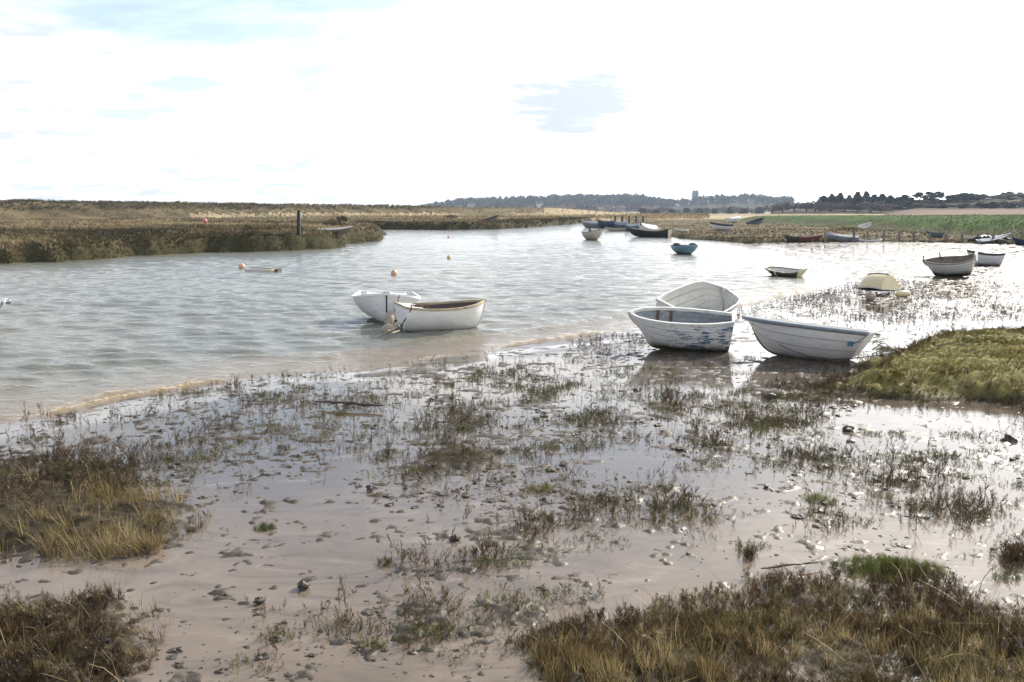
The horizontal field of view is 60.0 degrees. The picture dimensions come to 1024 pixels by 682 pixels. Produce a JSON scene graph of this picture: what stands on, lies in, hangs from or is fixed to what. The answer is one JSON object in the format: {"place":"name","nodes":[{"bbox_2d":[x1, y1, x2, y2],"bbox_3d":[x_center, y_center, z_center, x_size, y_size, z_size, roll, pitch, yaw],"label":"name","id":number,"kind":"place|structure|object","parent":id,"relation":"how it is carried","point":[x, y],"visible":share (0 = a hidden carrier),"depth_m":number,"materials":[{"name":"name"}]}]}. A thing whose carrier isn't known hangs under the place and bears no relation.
{"place":"outdoors","nodes":[
{"label":"outdoors","id":0,"kind":"place"},
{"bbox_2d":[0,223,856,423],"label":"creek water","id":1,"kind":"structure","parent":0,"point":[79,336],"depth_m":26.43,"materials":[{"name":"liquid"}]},
{"bbox_2d":[0,298,10,309],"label":"dinghy","id":2,"kind":"object","parent":1,"relation":"on","point":[3,301],"visible":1,"depth_m":21.20,"materials":[{"name":"white plastic"}]},
{"bbox_2d":[244,267,281,271],"bbox_3d":[-10.872,-3.087,38.685,1.575,0.185,0.535,3,9,14],"label":"mooring raft","id":3,"kind":"object","parent":1,"relation":"on","point":[262,269],"visible":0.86,"depth_m":38.59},
{"bbox_2d":[352,290,420,321],"bbox_3d":[-3.084,-0.871,21.802,1.687,0.881,2.310,1,8,-8],"label":"dinghy","id":4,"kind":"object","parent":1,"relation":"on","point":[377,305],"visible":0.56,"depth_m":20.91,"materials":[{"name":"white plastic"}]},
{"bbox_2d":[382,324,394,333],"bbox_3d":[-2.697,-0.243,19.369,0.277,0.277,0.371,9,-11,-25],"label":"buoy","id":5,"kind":"object","parent":1,"relation":"on","point":[385,327],"visible":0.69,"depth_m":19.23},
{"bbox_2d":[384,311,393,323],"bbox_3d":[-2.871,-0.522,20.700,0.246,0.356,0.246,-15,-29,32],"label":"buoy","id":6,"kind":"object","parent":1,"relation":"on","point":[388,317],"visible":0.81,"depth_m":20.61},
{"bbox_2d":[394,299,485,331],"bbox_3d":[-1.566,-0.545,20.216,2.022,0.788,1.467,-2,9,-20],"label":"dinghy","id":7,"kind":"object","parent":1,"relation":"on","point":[449,315],"visible":0.81,"depth_m":19.76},
{"bbox_2d":[582,220,599,227],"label":"moored boat","id":8,"kind":"object","parent":1,"relation":"on","point":[590,224],"visible":0.78,"depth_m":127.50,"materials":[{"name":"grey paint"}]},
{"bbox_2d":[582,228,602,239],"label":"dinghy","id":9,"kind":"object","parent":1,"relation":"on","point":[593,234],"visible":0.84,"depth_m":77.13,"materials":[{"name":"white paint"}]},
{"bbox_2d":[597,220,614,227],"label":"moored boat","id":10,"kind":"object","parent":1,"relation":"on","point":[601,223],"visible":0.77,"depth_m":124.10,"materials":[{"name":"blue fabric"}]},
{"bbox_2d":[604,226,625,230],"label":"moored boat","id":11,"kind":"object","parent":1,"relation":"on","point":[614,229],"visible":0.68,"depth_m":107.59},
{"bbox_2d":[614,222,628,227],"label":"moored boat","id":12,"kind":"object","parent":1,"relation":"on","point":[620,224],"visible":0.73,"depth_m":124.11,"materials":[{"name":"blue paint"}]},
{"bbox_2d":[614,216,644,222],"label":"jetty","id":13,"kind":"object","parent":1,"relation":"in","point":[629,219],"visible":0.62,"depth_m":150.79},
{"bbox_2d":[624,223,639,230],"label":"moored boat","id":14,"kind":"object","parent":1,"relation":"on","point":[636,226],"visible":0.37,"depth_m":107.50,"materials":[{"name":"blue fabric"}]},
{"bbox_2d":[628,227,672,237],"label":"boat","id":15,"kind":"object","parent":1,"relation":"on","point":[666,233],"visible":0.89,"depth_m":84.74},
{"bbox_2d":[670,243,698,253],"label":"dinghy","id":16,"kind":"object","parent":1,"relation":"on","point":[679,248],"visible":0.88,"depth_m":52.99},
{"bbox_2d":[765,266,807,276],"bbox_3d":[11.056,-2.747,35.953,1.496,0.459,1.185,12,19,39],"label":"pram dinghy","id":17,"kind":"object","parent":1,"relation":"on","point":[785,272],"visible":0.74,"depth_m":35.79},
{"bbox_2d":[0,201,991,263],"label":"saltmarsh","id":18,"kind":"structure","parent":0,"point":[69,213],"depth_m":87.73,"materials":[{"name":"plant"}]},
{"bbox_2d":[240,223,260,230],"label":"bush","id":19,"kind":"object","parent":18,"relation":"on","point":[246,227],"visible":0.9,"depth_m":59.69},
{"bbox_2d":[260,224,281,230],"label":"bush","id":20,"kind":"object","parent":18,"relation":"on","point":[271,226],"visible":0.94,"depth_m":59.96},
{"bbox_2d":[296,210,300,235],"bbox_3d":[-14.202,-7.696,59.189,0.310,2.047,0.220,2,7,0],"label":"marker post","id":21,"kind":"object","parent":18,"relation":"on","point":[298,230],"visible":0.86,"depth_m":59.09,"materials":[{"name":"grey plastic"}]},
{"bbox_2d":[321,217,343,225],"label":"bush","id":22,"kind":"object","parent":18,"relation":"on","point":[333,221],"visible":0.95,"depth_m":78.29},
{"bbox_2d":[319,226,352,233],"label":"beached boat","id":23,"kind":"object","parent":18,"relation":"on","point":[341,230],"visible":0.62,"depth_m":66.15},
{"bbox_2d":[481,215,498,220],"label":"wreck","id":24,"kind":"object","parent":18,"relation":"on","point":[494,218],"visible":0.55,"depth_m":123.44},
{"bbox_2d":[0,201,1014,252],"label":"marsh grass","id":25,"kind":"structure","parent":18,"relation":"on","point":[151,225],"depth_m":79.09,"materials":[{"name":"plant"}]},
{"bbox_2d":[0,198,1015,262],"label":"sea purslane","id":26,"kind":"object","parent":18,"relation":"on","point":[25,201],"visible":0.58,"depth_m":116.27,"materials":[{"name":"plant"}]},
{"bbox_2d":[639,223,659,230],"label":"beached boat","id":27,"kind":"object","parent":18,"relation":"on","point":[642,226],"visible":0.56,"depth_m":96.88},
{"bbox_2d":[710,222,732,229],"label":"beached boat","id":28,"kind":"object","parent":18,"relation":"on","point":[716,226],"visible":0.81,"depth_m":94.30,"materials":[{"name":"grey paint"}]},
{"bbox_2d":[725,216,740,222],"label":"beached boat","id":29,"kind":"object","parent":18,"relation":"on","point":[733,220],"visible":0.93,"depth_m":132.91,"materials":[{"name":"white plastic"}]},
{"bbox_2d":[746,217,763,223],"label":"beached boat","id":30,"kind":"object","parent":18,"relation":"on","point":[758,221],"visible":0.71,"depth_m":121.99,"materials":[{"name":"grey wood"}]},
{"bbox_2d":[784,234,797,241],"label":"beached boat","id":31,"kind":"object","parent":18,"relation":"on","point":[789,238],"visible":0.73,"depth_m":70.12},
{"bbox_2d":[795,233,822,241],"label":"beached boat","id":32,"kind":"object","parent":18,"relation":"on","point":[807,238],"visible":0.85,"depth_m":69.82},
{"bbox_2d":[826,232,859,241],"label":"beached boat","id":33,"kind":"object","parent":18,"relation":"on","point":[844,238],"visible":0.77,"depth_m":70.11,"materials":[{"name":"grey paint"}]},
{"bbox_2d":[837,226,864,230],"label":"bush","id":34,"kind":"object","parent":18,"relation":"on","point":[849,228],"visible":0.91,"depth_m":87.28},
{"bbox_2d":[858,222,870,228],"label":"beached boat","id":35,"kind":"object","parent":18,"relation":"on","point":[865,225],"visible":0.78,"depth_m":91.34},
{"bbox_2d":[926,231,944,237],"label":"beached boat","id":36,"kind":"object","parent":18,"relation":"on","point":[937,234],"visible":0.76,"depth_m":72.03,"materials":[{"name":"blue paint"}]},
{"bbox_2d":[0,242,1023,681],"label":"standing water","id":37,"kind":"structure","parent":0,"point":[346,554],"depth_m":7.84,"materials":[{"name":"liquid"}]},
{"bbox_2d":[254,521,275,531],"bbox_3d":[-2.049,1.524,7.358,0.218,0.064,0.205,0,8,0],"label":"grass tuft","id":38,"kind":"object","parent":37,"relation":"on","point":[263,525],"visible":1,"depth_m":7.34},
{"bbox_2d":[449,534,461,540],"bbox_3d":[-0.451,1.567,7.058,0.103,0.070,0.069,-3,9,-22],"label":"stone","id":39,"kind":"object","parent":37,"relation":"on","point":[456,537],"visible":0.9,"depth_m":7.04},
{"bbox_2d":[0,347,1023,671],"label":"glasswort","id":40,"kind":"object","parent":37,"relation":"on","point":[84,453],"visible":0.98,"depth_m":9.10,"materials":[{"name":"plant"}]},
{"bbox_2d":[520,483,556,494],"bbox_3d":[0.255,1.363,8.322,0.356,0.100,0.348,0,8,0],"label":"grass tuft","id":41,"kind":"object","parent":37,"relation":"on","point":[543,488],"visible":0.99,"depth_m":8.29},
{"bbox_2d":[628,307,734,350],"bbox_3d":[3.153,-0.162,16.696,1.960,0.732,0.998,4,20,11],"label":"dinghy","id":42,"kind":"object","parent":37,"relation":"on","point":[678,328],"visible":1,"depth_m":16.48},
{"bbox_2d":[656,281,740,311],"bbox_3d":[3.998,-0.608,19.156,1.264,0.772,2.100,31,34,32],"label":"dinghy","id":43,"kind":"object","parent":37,"relation":"on","point":[701,295],"visible":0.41,"depth_m":19.66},
{"bbox_2d":[681,511,721,525],"bbox_3d":[1.598,1.496,7.491,0.366,0.079,0.380,0,8,0],"label":"grass tuft","id":44,"kind":"object","parent":37,"relation":"on","point":[696,518],"visible":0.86,"depth_m":7.50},
{"bbox_2d":[743,545,755,560],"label":"grass tuft","id":45,"kind":"object","parent":37,"relation":"on","point":[747,552],"visible":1,"depth_m":6.63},
{"bbox_2d":[761,561,819,568],"bbox_3d":[2.023,1.617,6.415,0.472,0.035,0.042,-2,9,-13],"label":"driftwood","id":46,"kind":"object","parent":37,"relation":"on","point":[791,564],"visible":0.89,"depth_m":6.40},
{"bbox_2d":[567,277,1023,352],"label":"glasswort","id":47,"kind":"object","parent":37,"relation":"on","point":[905,302],"visible":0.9,"depth_m":24.36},
{"bbox_2d":[741,315,877,360],"bbox_3d":[5.205,0.003,15.861,2.286,0.698,1.518,8,5,29],"label":"dinghy","id":48,"kind":"object","parent":37,"relation":"on","point":[820,341],"visible":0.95,"depth_m":15.36,"materials":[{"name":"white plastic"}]},
{"bbox_2d":[752,323,985,359],"bbox_3d":[6.365,0.038,15.457,4.253,0.557,0.787,3,9,19],"label":"mooring line","id":49,"kind":"object","parent":48,"relation":"attached to","point":[866,356],"visible":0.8,"depth_m":15.39,"materials":[{"name":"fabric"}]},
{"bbox_2d":[869,339,900,352],"bbox_3d":[6.082,0.142,14.876,0.809,0.186,2.945,2,9,14],"label":"mooring rope","id":50,"kind":"object","parent":48,"relation":"attached to","point":[883,343],"visible":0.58,"depth_m":15.92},
{"bbox_2d":[872,334,883,354],"bbox_3d":[6.556,0.047,15.903,0.194,0.077,2.392,4,9,23],"label":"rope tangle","id":51,"kind":"object","parent":50,"relation":"attached to","point":[876,348],"visible":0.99,"depth_m":15.81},
{"bbox_2d":[799,491,837,504],"bbox_3d":[2.774,1.404,8.011,0.348,0.110,0.358,0,8,0],"label":"grass tuft","id":52,"kind":"object","parent":37,"relation":"on","point":[820,498],"visible":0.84,"depth_m":7.98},
{"bbox_2d":[842,426,854,431],"bbox_3d":[3.987,1.047,10.530,0.127,0.093,0.113,-5,10,-31],"label":"stone","id":53,"kind":"object","parent":37,"relation":"in","point":[848,428],"visible":0.99,"depth_m":10.51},
{"bbox_2d":[861,288,895,290],"bbox_3d":[11.624,-1.718,28.151,0.900,0.220,0.500,0,8,0],"label":"timber block","id":54,"kind":"object","parent":37,"relation":"on","point":[870,289],"depth_m":27.92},
{"bbox_2d":[866,488,891,498],"bbox_3d":[3.361,1.405,8.124,0.244,0.074,0.258,-6,10,-33],"label":"grass tuft","id":55,"kind":"object","parent":37,"relation":"on","point":[878,494],"visible":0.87,"depth_m":8.13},
{"bbox_2d":[976,233,1010,243],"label":"beached boat","id":56,"kind":"object","parent":37,"relation":"on","point":[986,240],"visible":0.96,"depth_m":65.80,"materials":[{"name":"white paint"}]},
{"bbox_2d":[1001,435,1017,441],"bbox_3d":[5.602,1.117,10.007,0.180,0.121,0.127,0,8,0],"label":"stone","id":57,"kind":"object","parent":37,"relation":"on","point":[1008,438],"visible":0.75,"depth_m":9.99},
{"bbox_2d":[998,538,1023,562],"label":"grass tuft","id":58,"kind":"object","parent":37,"relation":"on","point":[1010,548],"visible":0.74,"depth_m":6.66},
{"bbox_2d":[0,242,1023,681],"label":"mudflat","id":59,"kind":"structure","parent":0,"point":[478,464],"depth_m":8.10,"materials":[{"name":"soil"}]},
{"bbox_2d":[252,597,264,603],"bbox_3d":[-1.695,1.736,5.938,0.083,0.055,0.064,0,8,0],"label":"stone","id":60,"kind":"object","parent":59,"relation":"on","point":[257,600],"visible":0.96,"depth_m":5.92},
{"bbox_2d":[297,580,310,589],"bbox_3d":[-1.446,1.697,6.177,0.099,0.076,0.091,0,8,0],"label":"stone","id":61,"kind":"object","parent":59,"relation":"on","point":[303,585],"visible":1,"depth_m":6.15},
{"bbox_2d":[315,400,382,405],"bbox_3d":[-2.178,0.830,11.828,0.986,0.066,0.080,2,9,16],"label":"driftwood","id":62,"kind":"object","parent":59,"relation":"on","point":[347,402],"visible":0.97,"depth_m":11.80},
{"bbox_2d":[0,439,1023,681],"bbox_3d":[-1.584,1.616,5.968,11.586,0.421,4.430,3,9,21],"label":"salt grass","id":63,"kind":"structure","parent":59,"relation":"on","point":[602,667],"depth_m":5.39,"materials":[{"name":"plant"}]},
{"bbox_2d":[0,352,1023,673],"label":"olive mat","id":64,"kind":"object","parent":59,"relation":"on","point":[524,546],"visible":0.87,"depth_m":9.27,"materials":[{"name":"plant"}]},
{"bbox_2d":[0,290,1023,681],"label":"mud clods","id":65,"kind":"object","parent":59,"relation":"on","point":[176,652],"visible":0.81,"depth_m":8.04,"materials":[{"name":"soil"}]},
{"bbox_2d":[529,626,607,677],"bbox_3d":[0.316,1.782,5.160,0.472,0.213,0.514,0,8,0],"label":"grass tuft","id":66,"kind":"object","parent":59,"relation":"on","point":[559,646],"visible":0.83,"depth_m":5.11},
{"bbox_2d":[669,609,769,636],"bbox_3d":[1.296,1.760,5.567,0.648,0.062,0.400,0,8,0],"label":"grass tuft","id":67,"kind":"object","parent":59,"relation":"on","point":[738,613],"visible":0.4,"depth_m":5.58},
{"bbox_2d":[858,238,881,241],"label":"beached boat","id":68,"kind":"object","parent":59,"relation":"on","point":[872,240],"visible":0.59,"depth_m":69.95,"materials":[{"name":"white plastic"}]},
{"bbox_2d":[866,291,875,299],"bbox_3d":[10.471,-1.320,25.909,0.278,0.299,0.278,-3,9,-22],"label":"buoy","id":69,"kind":"object","parent":59,"relation":"on","point":[870,295],"visible":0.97,"depth_m":25.82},
{"bbox_2d":[857,273,900,290],"bbox_3d":[11.510,-1.886,28.116,0.928,0.542,1.270,0,4,-26],"label":"upturned dinghy","id":70,"kind":"object","parent":59,"relation":"on","point":[883,281],"visible":0.97,"depth_m":27.68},
{"bbox_2d":[830,551,948,582],"bbox_3d":[2.743,1.605,6.419,0.863,0.129,0.509,0,8,0],"label":"grass tuft","id":71,"kind":"object","parent":59,"relation":"on","point":[887,558],"visible":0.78,"depth_m":6.42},
{"bbox_2d":[765,322,1023,410],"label":"heathery fringe","id":72,"kind":"object","parent":59,"relation":"on","point":[893,352],"visible":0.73,"depth_m":13.05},
{"bbox_2d":[895,290,910,296],"bbox_3d":[11.720,-1.416,26.602,0.500,0.200,0.200,-4,9,-12],"label":"fender","id":73,"kind":"object","parent":59,"relation":"on","point":[904,293],"visible":0.98,"depth_m":26.52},
{"bbox_2d":[819,325,1023,402],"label":"turf","id":74,"kind":"structure","parent":59,"relation":"on","point":[986,338],"depth_m":13.58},
{"bbox_2d":[922,251,977,275],"bbox_3d":[17.244,-2.985,34.982,1.949,0.926,1.459,1,17,33],"label":"clinker boat","id":75,"kind":"object","parent":59,"relation":"on","point":[963,265],"visible":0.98,"depth_m":34.75,"materials":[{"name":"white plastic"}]},
{"bbox_2d":[967,235,990,241],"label":"boat","id":76,"kind":"object","parent":59,"relation":"on","point":[977,237],"visible":0.81,"depth_m":66.60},
{"bbox_2d":[967,250,1005,265],"bbox_3d":[22.024,-3.854,41.349,1.550,0.741,0.937,3,5,16],"label":"dinghy","id":77,"kind":"object","parent":59,"relation":"on","point":[985,259],"visible":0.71,"depth_m":41.02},
{"bbox_2d":[1012,237,1023,244],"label":"beached boat","id":78,"kind":"object","parent":59,"relation":"on","point":[1018,241],"visible":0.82,"depth_m":62.99,"materials":[{"name":"blue paint"}]},
{"bbox_2d":[0,0,1023,205],"label":"sky","id":79,"kind":"structure","parent":0,"point":[373,102],"materials":[{"name":"white"}]},
{"bbox_2d":[190,208,883,220],"bbox_3d":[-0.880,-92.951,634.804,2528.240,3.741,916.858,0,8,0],"label":"fields","id":80,"kind":"structure","parent":0,"point":[552,211],"depth_m":230.11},
{"bbox_2d":[763,205,781,213],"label":"bare tree","id":81,"kind":"object","parent":80,"relation":"on","point":[773,207],"visible":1,"depth_m":369.78,"materials":[{"name":"grey plant"}]},
{"bbox_2d":[526,196,1023,215],"bbox_3d":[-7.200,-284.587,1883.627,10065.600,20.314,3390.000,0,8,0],"label":"hills","id":82,"kind":"structure","parent":0,"point":[1019,210],"depth_m":361.73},
{"bbox_2d":[418,192,794,211],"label":"woodland","id":83,"kind":"object","parent":82,"relation":"on","point":[631,201],"visible":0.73,"depth_m":1245.08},
{"bbox_2d":[617,205,625,211],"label":"cottage","id":84,"kind":"structure","parent":82,"relation":"on","point":[621,208],"depth_m":1048.24,"materials":[{"name":"brick"}]},
{"bbox_2d":[774,203,794,212],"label":"bare tree","id":85,"kind":"object","parent":82,"relation":"on","point":[784,208],"visible":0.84,"depth_m":371.32,"materials":[{"name":"grey plant"}]},
{"bbox_2d":[783,201,806,211],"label":"bare tree","id":86,"kind":"object","parent":82,"relation":"on","point":[790,203],"visible":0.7,"depth_m":374.88,"materials":[{"name":"grey plant"}]},
{"bbox_2d":[795,202,816,211],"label":"bare tree","id":87,"kind":"object","parent":82,"relation":"on","point":[806,209],"visible":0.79,"depth_m":369.71,"materials":[{"name":"grey plant"}]},
{"bbox_2d":[802,200,827,211],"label":"bare tree","id":88,"kind":"object","parent":82,"relation":"on","point":[814,202],"visible":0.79,"depth_m":366.48,"materials":[{"name":"grey plant"}]},
{"bbox_2d":[827,193,835,208],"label":"conifer tree","id":89,"kind":"object","parent":82,"relation":"on","point":[831,198],"visible":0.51,"depth_m":387.54,"materials":[{"name":"green plant"}]},
{"bbox_2d":[820,202,843,211],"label":"bare tree","id":90,"kind":"object","parent":82,"relation":"on","point":[832,207],"visible":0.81,"depth_m":367.47,"materials":[{"name":"grey plant"}]},
{"bbox_2d":[834,193,845,209],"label":"conifer tree","id":91,"kind":"object","parent":82,"relation":"on","point":[839,198],"visible":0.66,"depth_m":385.68,"materials":[{"name":"green plant"}]},
{"bbox_2d":[828,202,857,211],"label":"bare tree","id":92,"kind":"object","parent":82,"relation":"on","point":[848,207],"visible":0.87,"depth_m":367.97,"materials":[{"name":"grey plant"}]},
{"bbox_2d":[850,191,863,210],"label":"conifer tree","id":93,"kind":"object","parent":82,"relation":"on","point":[857,197],"visible":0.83,"depth_m":371.18,"materials":[{"name":"green plant"}]},
{"bbox_2d":[862,191,871,200],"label":"conifer tree","id":94,"kind":"object","parent":82,"relation":"on","point":[867,194],"visible":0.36,"depth_m":414.33,"materials":[{"name":"green plant"}]},
{"bbox_2d":[865,194,876,206],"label":"conifer tree","id":95,"kind":"object","parent":82,"relation":"on","point":[873,198],"visible":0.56,"depth_m":393.78,"materials":[{"name":"green plant"}]},
{"bbox_2d":[856,202,886,212],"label":"bare tree","id":96,"kind":"object","parent":82,"relation":"on","point":[867,208],"visible":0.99,"depth_m":354.91,"materials":[{"name":"grey plant"}]},
{"bbox_2d":[866,203,893,212],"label":"bare tree","id":97,"kind":"object","parent":82,"relation":"on","point":[881,209],"visible":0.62,"depth_m":357.11,"materials":[{"name":"grey plant"}]},
{"bbox_2d":[874,193,886,204],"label":"conifer tree","id":98,"kind":"object","parent":82,"relation":"on","point":[881,198],"visible":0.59,"depth_m":390.21,"materials":[{"name":"green plant"}]},
{"bbox_2d":[883,195,897,210],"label":"conifer tree","id":99,"kind":"object","parent":82,"relation":"on","point":[890,199],"visible":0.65,"depth_m":382.36,"materials":[{"name":"green plant"}]},
{"bbox_2d":[891,205,909,210],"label":"scrub bush","id":100,"kind":"object","parent":82,"relation":"on","point":[900,207],"visible":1,"depth_m":332.17,"materials":[{"name":"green plant"}]},
{"bbox_2d":[900,194,915,200],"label":"pine tree","id":101,"kind":"object","parent":82,"relation":"on","point":[904,196],"visible":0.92,"depth_m":392.61,"materials":[{"name":"green plant"}]},
{"bbox_2d":[901,203,914,209],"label":"scrub bush","id":102,"kind":"object","parent":82,"relation":"on","point":[909,205],"visible":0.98,"depth_m":333.23,"materials":[{"name":"green plant"}]},
{"bbox_2d":[914,192,929,201],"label":"pine tree","id":103,"kind":"object","parent":82,"relation":"on","point":[920,194],"visible":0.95,"depth_m":397.44,"materials":[{"name":"green plant"}]},
{"bbox_2d":[925,191,944,199],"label":"pine tree","id":104,"kind":"object","parent":82,"relation":"on","point":[935,195],"visible":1,"depth_m":395.59,"materials":[{"name":"green plant"}]},
{"bbox_2d":[945,194,961,202],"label":"grove tree","id":105,"kind":"object","parent":82,"relation":"on","point":[951,197],"visible":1,"depth_m":408.69,"materials":[{"name":"green plant"}]},
{"bbox_2d":[955,193,969,202],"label":"grove tree","id":106,"kind":"object","parent":82,"relation":"on","point":[962,195],"visible":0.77,"depth_m":410.31,"materials":[{"name":"green plant"}]},
{"bbox_2d":[956,203,971,208],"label":"scrub bush","id":107,"kind":"object","parent":82,"relation":"on","point":[964,205],"visible":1,"depth_m":335.93,"materials":[{"name":"green plant"}]},
{"bbox_2d":[966,193,978,200],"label":"grove tree","id":108,"kind":"object","parent":82,"relation":"on","point":[974,196],"visible":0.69,"depth_m":413.50,"materials":[{"name":"green plant"}]},
{"bbox_2d":[975,202,986,208],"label":"scrub bush","id":109,"kind":"object","parent":82,"relation":"on","point":[982,204],"visible":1,"depth_m":334.88,"materials":[{"name":"green plant"}]},
{"bbox_2d":[987,201,999,208],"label":"scrub bush","id":110,"kind":"object","parent":82,"relation":"on","point":[995,204],"visible":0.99,"depth_m":332.63,"materials":[{"name":"green plant"}]},
{"bbox_2d":[998,202,1018,207],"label":"scrub bush","id":111,"kind":"object","parent":82,"relation":"on","point":[1009,205],"visible":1,"depth_m":335.63,"materials":[{"name":"green plant"}]},
{"bbox_2d":[707,215,1023,243],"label":"grass bank","id":112,"kind":"structure","parent":0,"point":[850,222],"depth_m":86.97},
{"bbox_2d":[714,214,1023,238],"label":"bank herbage","id":113,"kind":"object","parent":112,"relation":"on","point":[1013,215],"visible":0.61,"depth_m":83.37,"materials":[{"name":"green plant"}]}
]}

